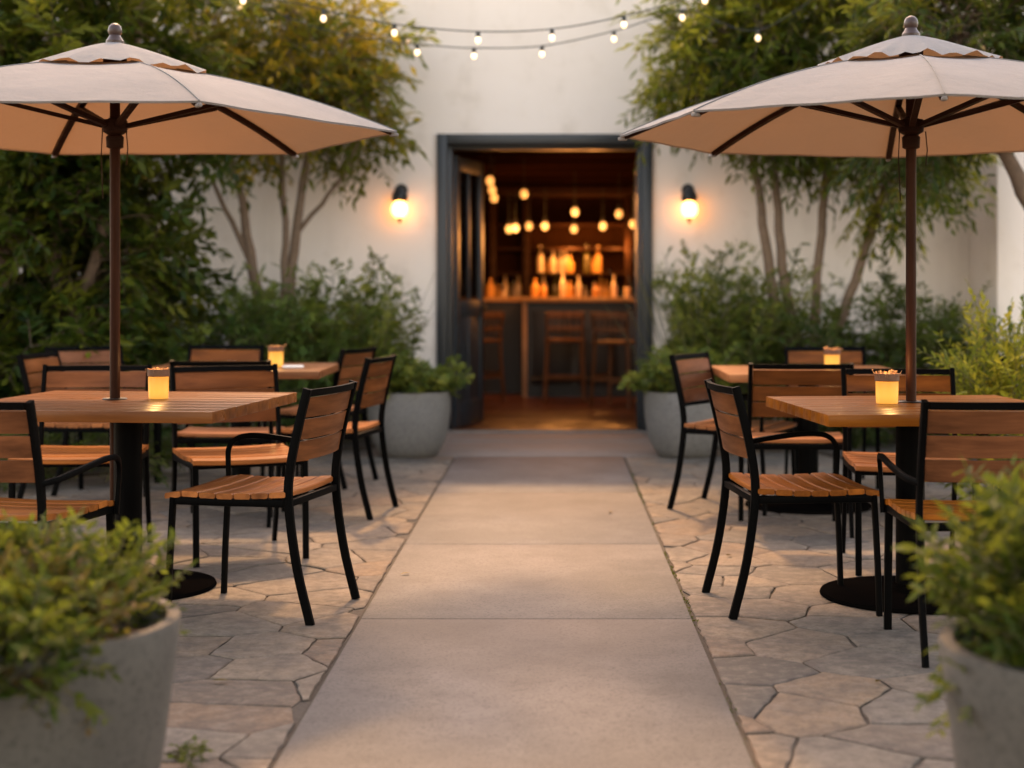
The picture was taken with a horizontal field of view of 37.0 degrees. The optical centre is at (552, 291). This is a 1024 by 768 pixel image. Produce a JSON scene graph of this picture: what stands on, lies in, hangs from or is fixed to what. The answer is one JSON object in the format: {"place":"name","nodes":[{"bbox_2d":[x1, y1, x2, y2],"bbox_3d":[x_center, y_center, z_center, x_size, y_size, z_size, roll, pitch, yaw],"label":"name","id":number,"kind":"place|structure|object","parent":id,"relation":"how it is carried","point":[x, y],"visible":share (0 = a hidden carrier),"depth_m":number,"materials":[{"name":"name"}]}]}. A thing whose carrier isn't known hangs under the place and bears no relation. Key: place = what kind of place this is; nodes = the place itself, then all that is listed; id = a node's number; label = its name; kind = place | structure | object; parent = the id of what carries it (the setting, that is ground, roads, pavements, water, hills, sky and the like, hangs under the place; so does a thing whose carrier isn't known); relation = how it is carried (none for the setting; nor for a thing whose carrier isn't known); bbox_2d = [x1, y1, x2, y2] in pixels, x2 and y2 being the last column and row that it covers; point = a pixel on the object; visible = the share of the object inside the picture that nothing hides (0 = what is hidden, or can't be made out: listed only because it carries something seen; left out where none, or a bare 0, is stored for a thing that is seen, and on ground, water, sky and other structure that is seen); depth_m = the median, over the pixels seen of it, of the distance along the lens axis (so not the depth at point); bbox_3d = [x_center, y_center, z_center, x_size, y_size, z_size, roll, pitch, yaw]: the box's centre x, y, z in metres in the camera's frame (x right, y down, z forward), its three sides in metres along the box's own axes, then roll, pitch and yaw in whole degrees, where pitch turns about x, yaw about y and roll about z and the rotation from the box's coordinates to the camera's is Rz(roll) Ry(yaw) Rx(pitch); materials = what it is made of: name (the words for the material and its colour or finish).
{"place":"outdoors","nodes":[
{"label":"outdoors","id":0,"kind":"place"},
{"bbox_2d":[1,431,375,483],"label":"soil","id":1,"kind":"structure","parent":0,"point":[347,445],"depth_m":11.08,"materials":[{"name":"brown soil"}]},
{"bbox_2d":[0,396,187,491],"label":"fern","id":2,"kind":"object","parent":1,"relation":"on","point":[87,439],"visible":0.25,"depth_m":9.20,"materials":[{"name":"green plant"}]},
{"bbox_2d":[0,0,262,443],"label":"broadleaf tree","id":3,"kind":"object","parent":1,"relation":"on","point":[55,217],"visible":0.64,"depth_m":10.00,"materials":[{"name":"green plant"}]},
{"bbox_2d":[246,0,810,58],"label":"string lights","id":4,"kind":"object","parent":3,"relation":"hanging from","point":[542,54],"visible":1,"depth_m":10.40,"materials":[{"name":"black metal"}]},
{"bbox_2d":[71,263,361,454],"bbox_3d":[-2.461,0.577,11.087,2.244,1.619,1.622,0,0,-22],"label":"soft shrub","id":5,"kind":"object","parent":1,"relation":"on","point":[253,323],"visible":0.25,"depth_m":10.93,"materials":[{"name":"green plant"}]},
{"bbox_2d":[156,0,441,425],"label":"slender tree","id":6,"kind":"object","parent":1,"relation":"on","point":[352,71],"visible":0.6,"depth_m":11.52,"materials":[{"name":"green plant"}]},
{"bbox_2d":[223,245,434,440],"bbox_3d":[-1.699,0.372,11.687,1.636,1.480,1.928,0,0,0],"label":"feathery shrub","id":7,"kind":"object","parent":1,"relation":"on","point":[362,332],"visible":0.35,"depth_m":11.27,"materials":[{"name":"green plant"}]},
{"bbox_2d":[152,454,453,767],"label":"mortar floor","id":8,"kind":"structure","parent":0,"point":[298,709],"depth_m":4.75,"materials":[{"name":"grey concrete"}]},
{"bbox_2d":[0,447,1001,767],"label":"flagstone pavement","id":9,"kind":"structure","parent":0,"point":[818,671],"depth_m":5.40,"materials":[{"name":"stone"}]},
{"bbox_2d":[0,400,121,565],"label":"patio chair","id":10,"kind":"object","parent":9,"relation":"on","point":[29,446],"visible":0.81,"depth_m":4.72,"materials":[{"name":"black metal"}]},
{"bbox_2d":[8,364,152,542],"bbox_3d":[-2.071,0.742,6.747,0.495,0.822,0.564,0,0,-3],"label":"patio chair","id":11,"kind":"object","parent":9,"relation":"on","point":[64,456],"visible":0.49,"depth_m":6.96,"materials":[{"name":"brown wood"}]},
{"bbox_2d":[16,351,144,498],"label":"patio chair","id":12,"kind":"object","parent":9,"relation":"on","point":[29,365],"visible":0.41,"depth_m":8.21,"materials":[{"name":"brown wood"}]},
{"bbox_2d":[0,591,180,767],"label":"planter","id":13,"kind":"object","parent":9,"relation":"on","point":[135,704],"visible":0.51,"depth_m":3.13,"materials":[{"name":"concrete"}]},
{"bbox_2d":[0,516,150,736],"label":"planter undergrowth","id":14,"kind":"object","parent":13,"relation":"in","point":[108,620],"visible":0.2,"depth_m":3.17,"materials":[{"name":"green plant"}]},
{"bbox_2d":[0,503,198,726],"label":"planter shrub","id":15,"kind":"object","parent":13,"relation":"in","point":[35,622],"visible":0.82,"depth_m":3.10,"materials":[{"name":"green plant"}]},
{"bbox_2d":[44,345,156,489],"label":"patio chair","id":16,"kind":"object","parent":9,"relation":"on","point":[75,355],"visible":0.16,"depth_m":9.39,"materials":[{"name":"brown wood"}]},
{"bbox_2d":[0,391,296,599],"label":"dining table","id":17,"kind":"object","parent":9,"relation":"on","point":[127,414],"visible":0.59,"depth_m":5.88,"materials":[{"name":"brown wood"}]},
{"bbox_2d":[145,367,169,398],"bbox_3d":[-1.544,0.356,5.980,0.102,0.122,0.084,0,0,-45],"label":"candle holder","id":18,"kind":"object","parent":17,"relation":"on","point":[158,383],"visible":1,"depth_m":5.95,"materials":[{"name":"yellow glass"}]},
{"bbox_2d":[0,23,398,499],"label":"patio parasol","id":19,"kind":"object","parent":17,"relation":"on","point":[114,97],"visible":0.98,"depth_m":5.92,"materials":[{"name":"fabric"}]},
{"bbox_2d":[161,735,214,767],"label":"weed","id":20,"kind":"object","parent":9,"relation":"on","point":[197,748],"visible":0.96,"depth_m":3.72,"materials":[{"name":"green plant"}]},
{"bbox_2d":[156,344,263,482],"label":"patio chair","id":21,"kind":"object","parent":9,"relation":"on","point":[225,355],"visible":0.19,"depth_m":9.64,"materials":[{"name":"brown wood"}]},
{"bbox_2d":[169,360,285,527],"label":"patio chair","id":22,"kind":"object","parent":9,"relation":"on","point":[187,435],"visible":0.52,"depth_m":7.51,"materials":[{"name":"brown wood"}]},
{"bbox_2d":[128,363,338,498],"bbox_3d":[-1.740,0.783,8.520,1.000,0.732,1.000,0,0,-1],"label":"dining table","id":23,"kind":"object","parent":9,"relation":"on","point":[314,370],"visible":0.3,"depth_m":8.46,"materials":[{"name":"brown wood"}]},
{"bbox_2d":[266,344,285,366],"bbox_3d":[-1.539,0.354,8.497,0.108,0.126,0.100,0,0,32],"label":"candle holder","id":24,"kind":"object","parent":23,"relation":"on","point":[275,354],"visible":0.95,"depth_m":8.46,"materials":[{"name":"yellow glass"}]},
{"bbox_2d":[282,365,303,367],"bbox_3d":[-1.438,0.411,8.450,0.115,0.011,0.090,0,0,-11],"label":"napkin","id":25,"kind":"object","parent":23,"relation":"on","point":[293,366],"visible":1,"depth_m":8.41,"materials":[{"name":"white paper"}]},
{"bbox_2d":[169,364,308,567],"bbox_3d":[-1.391,0.742,6.725,0.495,0.822,0.564,0,0,-25],"label":"patio chair","id":26,"kind":"object","parent":9,"relation":"on","point":[195,460],"visible":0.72,"depth_m":6.83,"materials":[{"name":"brown wood"}]},
{"bbox_2d":[165,380,359,625],"bbox_3d":[-1.034,0.742,5.565,0.564,0.822,0.537,0,0,12],"label":"patio chair","id":27,"kind":"object","parent":9,"relation":"on","point":[227,491],"visible":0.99,"depth_m":5.42,"materials":[{"name":"black metal"}]},
{"bbox_2d":[260,346,378,489],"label":"patio chair","id":28,"kind":"object","parent":9,"relation":"on","point":[347,358],"visible":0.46,"depth_m":9.04,"materials":[{"name":"brown wood"}]},
{"bbox_2d":[271,354,398,519],"bbox_3d":[-1.133,0.742,7.975,0.564,0.822,0.495,0,0,10],"label":"patio chair","id":29,"kind":"object","parent":9,"relation":"on","point":[366,385],"visible":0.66,"depth_m":7.83,"materials":[{"name":"black metal"}]},
{"bbox_2d":[367,390,450,457],"bbox_3d":[-1.010,0.921,10.720,0.584,0.455,0.584,0,0,0],"label":"planter","id":30,"kind":"object","parent":9,"relation":"on","point":[416,425],"visible":0.73,"depth_m":10.48,"materials":[{"name":"concrete"}]},
{"bbox_2d":[355,346,474,399],"bbox_3d":[-0.996,0.578,10.733,0.837,0.411,0.855,0,0,-21],"label":"planter fern","id":31,"kind":"object","parent":30,"relation":"in","point":[411,374],"visible":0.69,"depth_m":10.58,"materials":[{"name":"green plant"}]},
{"bbox_2d":[644,390,726,457],"bbox_3d":[0.930,0.921,10.720,0.584,0.455,0.584,0,0,0],"label":"planter","id":32,"kind":"object","parent":9,"relation":"on","point":[662,418],"visible":0.49,"depth_m":10.50,"materials":[{"name":"concrete"}]},
{"bbox_2d":[617,341,745,395],"bbox_3d":[0.923,0.554,10.705,0.945,0.418,0.890,0,0,0],"label":"planter fern","id":33,"kind":"object","parent":32,"relation":"on","point":[657,379],"visible":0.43,"depth_m":10.61,"materials":[{"name":"green plant"}]},
{"bbox_2d":[667,351,796,515],"bbox_3d":[0.956,0.742,8.173,0.564,0.822,0.579,0,0,28],"label":"patio chair","id":34,"kind":"object","parent":9,"relation":"on","point":[690,396],"visible":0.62,"depth_m":8.14,"materials":[{"name":"brown wood"}]},
{"bbox_2d":[701,378,882,619],"bbox_3d":[0.861,0.742,5.648,0.564,0.822,0.537,0,0,-6],"label":"patio chair","id":35,"kind":"object","parent":9,"relation":"on","point":[836,488],"visible":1,"depth_m":5.48,"materials":[{"name":"black metal"}]},
{"bbox_2d":[738,362,853,537],"bbox_3d":[1.169,0.742,7.393,0.495,0.822,0.564,0,0,2],"label":"patio chair","id":36,"kind":"object","parent":9,"relation":"on","point":[809,374],"visible":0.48,"depth_m":7.16,"materials":[{"name":"brown wood"}]},
{"bbox_2d":[712,365,918,514],"bbox_3d":[1.370,0.783,8.200,0.960,0.732,0.960,0,0,0],"label":"dining table","id":37,"kind":"object","parent":9,"relation":"on","point":[808,461],"visible":0.36,"depth_m":8.13,"materials":[{"name":"brown wood"}]},
{"bbox_2d":[823,347,841,363],"bbox_3d":[1.515,0.356,8.307,0.093,0.120,0.102,0,0,-24],"label":"candle holder","id":38,"kind":"object","parent":37,"relation":"on","point":[832,356],"visible":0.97,"depth_m":8.27,"materials":[{"name":"yellow glass"}]},
{"bbox_2d":[784,346,879,489],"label":"patio chair","id":39,"kind":"object","parent":9,"relation":"on","point":[816,355],"visible":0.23,"depth_m":9.38,"materials":[{"name":"brown wood"}]},
{"bbox_2d":[766,395,1023,614],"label":"dining table","id":40,"kind":"object","parent":9,"relation":"on","point":[903,415],"visible":0.64,"depth_m":5.72,"materials":[{"name":"brown wood"}]},
{"bbox_2d":[618,16,1023,400],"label":"patio parasol","id":41,"kind":"object","parent":40,"relation":"on","point":[910,94],"visible":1,"depth_m":5.76,"materials":[{"name":"fabric"}]},
{"bbox_2d":[872,369,901,403],"bbox_3d":[1.249,0.353,5.717,0.103,0.127,0.100,0,0,0],"label":"candle holder","id":42,"kind":"object","parent":40,"relation":"on","point":[886,386],"visible":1,"depth_m":5.68,"materials":[{"name":"yellow glass"}]},
{"bbox_2d":[841,367,977,575],"bbox_3d":[1.492,0.742,6.447,0.495,0.822,0.564,0,0,4],"label":"patio chair","id":43,"kind":"object","parent":9,"relation":"on","point":[858,464],"visible":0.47,"depth_m":6.66,"materials":[{"name":"brown wood"}]},
{"bbox_2d":[822,0,1023,240],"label":"corner tree","id":44,"kind":"object","parent":9,"relation":"on","point":[996,18],"visible":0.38,"depth_m":9.52,"materials":[{"name":"green plant"}]},
{"bbox_2d":[877,399,1023,667],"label":"patio chair","id":45,"kind":"object","parent":9,"relation":"on","point":[970,422],"visible":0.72,"depth_m":4.71,"materials":[{"name":"black metal"}]},
{"bbox_2d":[916,356,1005,489],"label":"patio chair","id":46,"kind":"object","parent":9,"relation":"on","point":[1002,359],"visible":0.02,"depth_m":7.93,"materials":[{"name":"wood"}]},
{"bbox_2d":[916,281,1023,499],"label":"lime shrub","id":47,"kind":"object","parent":9,"relation":"on","point":[985,378],"visible":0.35,"depth_m":7.77,"materials":[{"name":"green plant"}]},
{"bbox_2d":[938,618,1023,767],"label":"planter","id":48,"kind":"object","parent":9,"relation":"on","point":[992,736],"visible":0.72,"depth_m":2.92,"materials":[{"name":"concrete"}]},
{"bbox_2d":[892,454,1023,738],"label":"planter shrub","id":49,"kind":"object","parent":48,"relation":"in","point":[992,568],"visible":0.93,"depth_m":3.05,"materials":[{"name":"green plant"}]},
{"bbox_2d":[271,456,756,767],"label":"path","id":50,"kind":"structure","parent":0,"point":[529,612],"depth_m":4.91,"materials":[{"name":"concrete"}]},
{"bbox_2d":[630,471,752,762],"bbox_3d":[0.493,1.153,6.742,0.044,0.025,6.283,0,0,0],"label":"moss","id":51,"kind":"object","parent":50,"relation":"on","point":[673,573],"visible":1,"depth_m":6.08,"materials":[{"name":"green plant"}]},
{"bbox_2d":[433,433,661,457],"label":"pavement","id":52,"kind":"structure","parent":0,"point":[454,445],"depth_m":11.50,"materials":[{"name":"concrete"}]},
{"bbox_2d":[625,459,928,767],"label":"mortar floor","id":53,"kind":"structure","parent":0,"point":[917,765],"depth_m":4.44,"materials":[{"name":"grey concrete"}]},
{"bbox_2d":[969,3,1023,435],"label":"stucco pier","id":54,"kind":"structure","parent":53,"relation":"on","point":[996,250],"depth_m":11.70,"materials":[{"name":"white paint"}]},
{"bbox_2d":[718,430,1010,459],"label":"soil","id":55,"kind":"structure","parent":0,"point":[883,449],"depth_m":10.95,"materials":[{"name":"brown soil"}]},
{"bbox_2d":[591,239,857,436],"bbox_3d":[1.262,0.348,11.717,1.884,1.527,1.791,0,0,-42],"label":"feathery shrub","id":56,"kind":"object","parent":55,"relation":"on","point":[717,334],"visible":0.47,"depth_m":11.26,"materials":[{"name":"green plant"}]},
{"bbox_2d":[609,0,1002,432],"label":"feather tree","id":57,"kind":"object","parent":55,"relation":"on","point":[730,58],"visible":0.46,"depth_m":11.17,"materials":[{"name":"green plant"}]},
{"bbox_2d":[240,0,707,43],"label":"string lights","id":58,"kind":"object","parent":57,"relation":"hanging from","point":[477,39],"visible":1,"depth_m":9.60,"materials":[{"name":"black metal"}]},
{"bbox_2d":[754,248,1022,449],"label":"dark shrub","id":59,"kind":"object","parent":55,"relation":"on","point":[891,348],"visible":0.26,"depth_m":11.21,"materials":[{"name":"green plant"}]},
{"label":"ground","id":60,"kind":"structure","parent":0,"visible":0},
{"bbox_2d":[19,0,968,432],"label":"restaurant building","id":61,"kind":"structure","parent":60,"relation":"on","point":[521,112],"depth_m":12.50,"materials":[{"name":"paint"}]},
{"bbox_2d":[392,184,407,222],"bbox_3d":[-1.242,-0.720,12.405,0.132,0.330,0.191,0,0,0],"label":"wall lamp","id":62,"kind":"object","parent":61,"relation":"attached to","point":[399,205],"visible":1,"depth_m":12.33,"materials":[{"name":"glass"}]},
{"bbox_2d":[453,155,487,427],"bbox_3d":[-0.727,-0.005,13.117,0.142,2.270,0.800,0,0,14],"label":"door","id":63,"kind":"structure","parent":61,"relation":"in","point":[468,174],"depth_m":13.10,"materials":[{"name":"black wood"}]},
{"bbox_2d":[486,170,493,185],"bbox_3d":[-0.586,-1.219,14.200,0.076,0.466,0.076,0,0,0],"label":"pendant lamp","id":64,"kind":"object","parent":61,"relation":"hanging from","point":[489,180],"visible":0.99,"depth_m":14.18,"materials":[{"name":"yellow glass"}]},
{"bbox_2d":[484,312,505,402],"bbox_3d":[-0.787,0.671,15.735,0.456,0.936,0.458,0,0,-40],"label":"bar stool","id":65,"kind":"object","parent":61,"relation":"on","point":[496,316],"visible":0.36,"depth_m":15.69,"materials":[{"name":"brown wood"}]},
{"bbox_2d":[506,220,511,232],"bbox_3d":[-0.487,-0.884,16.900,0.076,0.466,0.076,0,0,0],"label":"pendant lamp","id":66,"kind":"object","parent":61,"relation":"hanging from","point":[508,228],"visible":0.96,"depth_m":16.88,"materials":[{"name":"yellow glass"}]},
{"bbox_2d":[512,189,518,231],"bbox_3d":[-0.407,-0.882,16.600,0.076,0.466,0.076,0,0,0],"label":"pendant lamp","id":67,"kind":"object","parent":61,"relation":"hanging from","point":[515,227],"visible":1,"depth_m":16.58,"materials":[{"name":"yellow glass"}]},
{"bbox_2d":[520,184,527,197],"bbox_3d":[-0.292,-1.175,15.400,0.076,0.466,0.076,0,0,0],"label":"pendant lamp","id":68,"kind":"object","parent":61,"relation":"hanging from","point":[523,193],"visible":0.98,"depth_m":15.38,"materials":[{"name":"yellow glass"}]},
{"bbox_2d":[526,217,531,229],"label":"pendant lamp","id":69,"kind":"object","parent":61,"relation":"hanging from","point":[528,225],"visible":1,"depth_m":17.18,"materials":[{"name":"yellow glass"}]},
{"bbox_2d":[542,217,547,229],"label":"pendant lamp","id":70,"kind":"object","parent":61,"relation":"hanging from","point":[544,225],"visible":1,"depth_m":16.58,"materials":[{"name":"yellow glass"}]},
{"bbox_2d":[484,297,634,396],"bbox_3d":[0.550,0.599,17.000,4.300,1.078,1.200,0,0,0],"label":"bar counter","id":71,"kind":"object","parent":61,"relation":"on","point":[523,343],"visible":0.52,"depth_m":16.55,"materials":[{"name":"brown wood"}]},
{"bbox_2d":[486,278,494,296],"bbox_3d":[-0.711,-0.047,17.346,0.098,0.214,0.100,0,0,15],"label":"bottle","id":72,"kind":"object","parent":71,"relation":"on","point":[490,289],"visible":0.93,"depth_m":17.31,"materials":[{"name":"orange glass"}]},
{"bbox_2d":[531,279,538,296],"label":"bottle","id":73,"kind":"object","parent":71,"relation":"on","point":[534,289],"visible":0.91,"depth_m":17.01,"materials":[{"name":"orange glass"}]},
{"bbox_2d":[540,283,546,296],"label":"bottle","id":74,"kind":"object","parent":71,"relation":"on","point":[543,291],"visible":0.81,"depth_m":16.99,"materials":[{"name":"orange glass"}]},
{"bbox_2d":[552,275,558,296],"bbox_3d":[0.026,-0.055,18.320,0.082,0.329,0.084,0,0,22],"label":"bottle","id":75,"kind":"object","parent":71,"relation":"on","point":[555,289],"visible":0.83,"depth_m":18.29,"materials":[{"name":"brown glass"}]},
{"bbox_2d":[560,273,565,296],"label":"bottle","id":76,"kind":"object","parent":71,"relation":"on","point":[563,288],"visible":0.84,"depth_m":16.98,"materials":[{"name":"orange glass"}]},
{"bbox_2d":[566,281,572,296],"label":"bottle","id":77,"kind":"object","parent":71,"relation":"on","point":[569,290],"visible":0.83,"depth_m":16.93,"materials":[{"name":"orange glass"}]},
{"bbox_2d":[576,276,580,296],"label":"bottle","id":78,"kind":"object","parent":71,"relation":"on","point":[578,289],"visible":0.84,"depth_m":16.90,"materials":[{"name":"orange glass"}]},
{"bbox_2d":[592,284,598,296],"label":"bottle","id":79,"kind":"object","parent":71,"relation":"on","point":[594,293],"visible":0.8,"depth_m":16.90,"materials":[{"name":"orange glass"}]},
{"bbox_2d":[611,275,616,296],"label":"bottle","id":80,"kind":"object","parent":71,"relation":"on","point":[613,289],"visible":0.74,"depth_m":16.92,"materials":[{"name":"orange glass"}]},
{"bbox_2d":[624,287,630,296],"bbox_3d":[0.830,0.003,17.040,0.079,0.114,0.077,0,0,16],"label":"drinking glass","id":81,"kind":"object","parent":71,"relation":"on","point":[627,291],"visible":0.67,"depth_m":17.01,"materials":[{"name":"orange glass"}]},
{"bbox_2d":[484,186,634,296],"bbox_3d":[0.600,-0.061,18.400,3.300,2.398,0.560,0,0,0],"label":"back shelf","id":82,"kind":"object","parent":61,"relation":"on","point":[626,194],"visible":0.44,"depth_m":18.15,"materials":[{"name":"brown wood"}]},
{"bbox_2d":[502,275,508,296],"bbox_3d":[-0.574,-0.053,18.382,0.083,0.325,0.081,0,0,-43],"label":"bottle","id":83,"kind":"object","parent":82,"relation":"on","point":[505,286],"visible":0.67,"depth_m":18.35,"materials":[{"name":"beige"}]},
{"bbox_2d":[515,275,521,296],"bbox_3d":[-0.414,-0.051,18.341,0.080,0.321,0.082,0,0,7],"label":"bottle","id":84,"kind":"object","parent":82,"relation":"on","point":[518,289],"visible":0.69,"depth_m":18.31,"materials":[{"name":"beige glass"}]},
{"bbox_2d":[537,246,543,272],"bbox_3d":[-0.150,-0.391,18.370,0.080,0.322,0.082,0,0,31],"label":"bottle","id":85,"kind":"object","parent":82,"relation":"on","point":[540,263],"visible":1,"depth_m":18.34,"materials":[{"name":"orange glass"}]},
{"bbox_2d":[550,250,555,272],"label":"bottle","id":86,"kind":"object","parent":82,"relation":"on","point":[553,264],"visible":0.93,"depth_m":18.36,"materials":[{"name":"orange glass"}]},
{"bbox_2d":[558,251,562,272],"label":"bottle","id":87,"kind":"object","parent":82,"relation":"on","point":[560,264],"visible":0.97,"depth_m":18.46,"materials":[{"name":"orange glass"}]},
{"bbox_2d":[563,250,568,272],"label":"bottle","id":88,"kind":"object","parent":82,"relation":"on","point":[565,258],"visible":0.73,"depth_m":18.39,"materials":[{"name":"orange glass"}]},
{"bbox_2d":[566,256,573,272],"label":"bottle","id":89,"kind":"object","parent":82,"relation":"on","point":[569,265],"visible":1,"depth_m":18.28,"materials":[{"name":"orange glass"}]},
{"bbox_2d":[584,245,590,272],"bbox_3d":[0.408,-0.395,18.304,0.084,0.329,0.082,0,0,14],"label":"bottle","id":90,"kind":"object","parent":82,"relation":"on","point":[587,263],"visible":1,"depth_m":18.27,"materials":[{"name":"orange glass"}]},
{"bbox_2d":[590,257,595,272],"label":"bottle","id":91,"kind":"object","parent":82,"relation":"on","point":[593,266],"visible":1,"depth_m":18.33,"materials":[{"name":"orange glass"}]},
{"bbox_2d":[595,246,601,272],"bbox_3d":[0.544,-0.393,18.357,0.081,0.327,0.083,0,0,-24],"label":"bottle","id":92,"kind":"object","parent":82,"relation":"on","point":[598,260],"visible":1,"depth_m":18.32,"materials":[{"name":"orange glass"}]},
{"bbox_2d":[597,276,603,296],"bbox_3d":[0.574,-0.041,18.410,0.075,0.301,0.077,0,0,-36],"label":"bottle","id":93,"kind":"object","parent":82,"relation":"on","point":[600,287],"visible":0.74,"depth_m":18.38,"materials":[{"name":"orange glass"}]},
{"bbox_2d":[603,279,608,296],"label":"bottle","id":94,"kind":"object","parent":82,"relation":"on","point":[605,291],"visible":0.77,"depth_m":18.30,"materials":[{"name":"orange glass"}]},
{"bbox_2d":[543,312,586,402],"bbox_3d":[0.120,0.671,15.930,0.456,0.936,0.458,0,0,0],"label":"bar stool","id":95,"kind":"object","parent":61,"relation":"on","point":[564,316],"visible":1,"depth_m":15.74,"materials":[{"name":"brown wood"}]},
{"bbox_2d":[571,220,576,232],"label":"pendant lamp","id":96,"kind":"object","parent":61,"relation":"hanging from","point":[573,228],"visible":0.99,"depth_m":16.78,"materials":[{"name":"yellow glass"}]},
{"bbox_2d":[571,202,578,215],"bbox_3d":[0.225,-1.004,15.600,0.076,0.466,0.076,0,0,0],"label":"pendant lamp","id":97,"kind":"object","parent":61,"relation":"hanging from","point":[574,211],"visible":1,"depth_m":15.58,"materials":[{"name":"yellow glass"}]},
{"bbox_2d":[600,217,605,229],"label":"pendant lamp","id":98,"kind":"object","parent":61,"relation":"hanging from","point":[602,225],"visible":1,"depth_m":16.58,"materials":[{"name":"yellow glass"}]},
{"bbox_2d":[589,312,634,407],"bbox_3d":[0.651,0.671,15.232,0.456,0.936,0.458,0,0,28],"label":"bar stool","id":99,"kind":"object","parent":61,"relation":"on","point":[609,330],"visible":0.8,"depth_m":15.09,"materials":[{"name":"brown wood"}]},
{"bbox_2d":[615,204,622,217],"bbox_3d":[0.682,-0.994,15.800,0.076,0.466,0.076,0,0,0],"label":"pendant lamp","id":100,"kind":"object","parent":61,"relation":"hanging from","point":[618,213],"visible":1,"depth_m":15.78,"materials":[{"name":"yellow glass"}]},
{"bbox_2d":[629,160,635,421],"bbox_3d":[0.728,-0.005,13.130,0.142,2.270,0.800,0,0,2],"label":"door","id":101,"kind":"structure","parent":61,"relation":"in","point":[634,306],"depth_m":13.43,"materials":[{"name":"grey wood"}]},
{"bbox_2d":[681,184,696,222],"bbox_3d":[1.104,-0.720,12.405,0.132,0.330,0.191,0,0,0],"label":"wall lamp","id":102,"kind":"object","parent":61,"relation":"attached to","point":[689,205],"visible":1,"depth_m":12.33,"materials":[{"name":"glass"}]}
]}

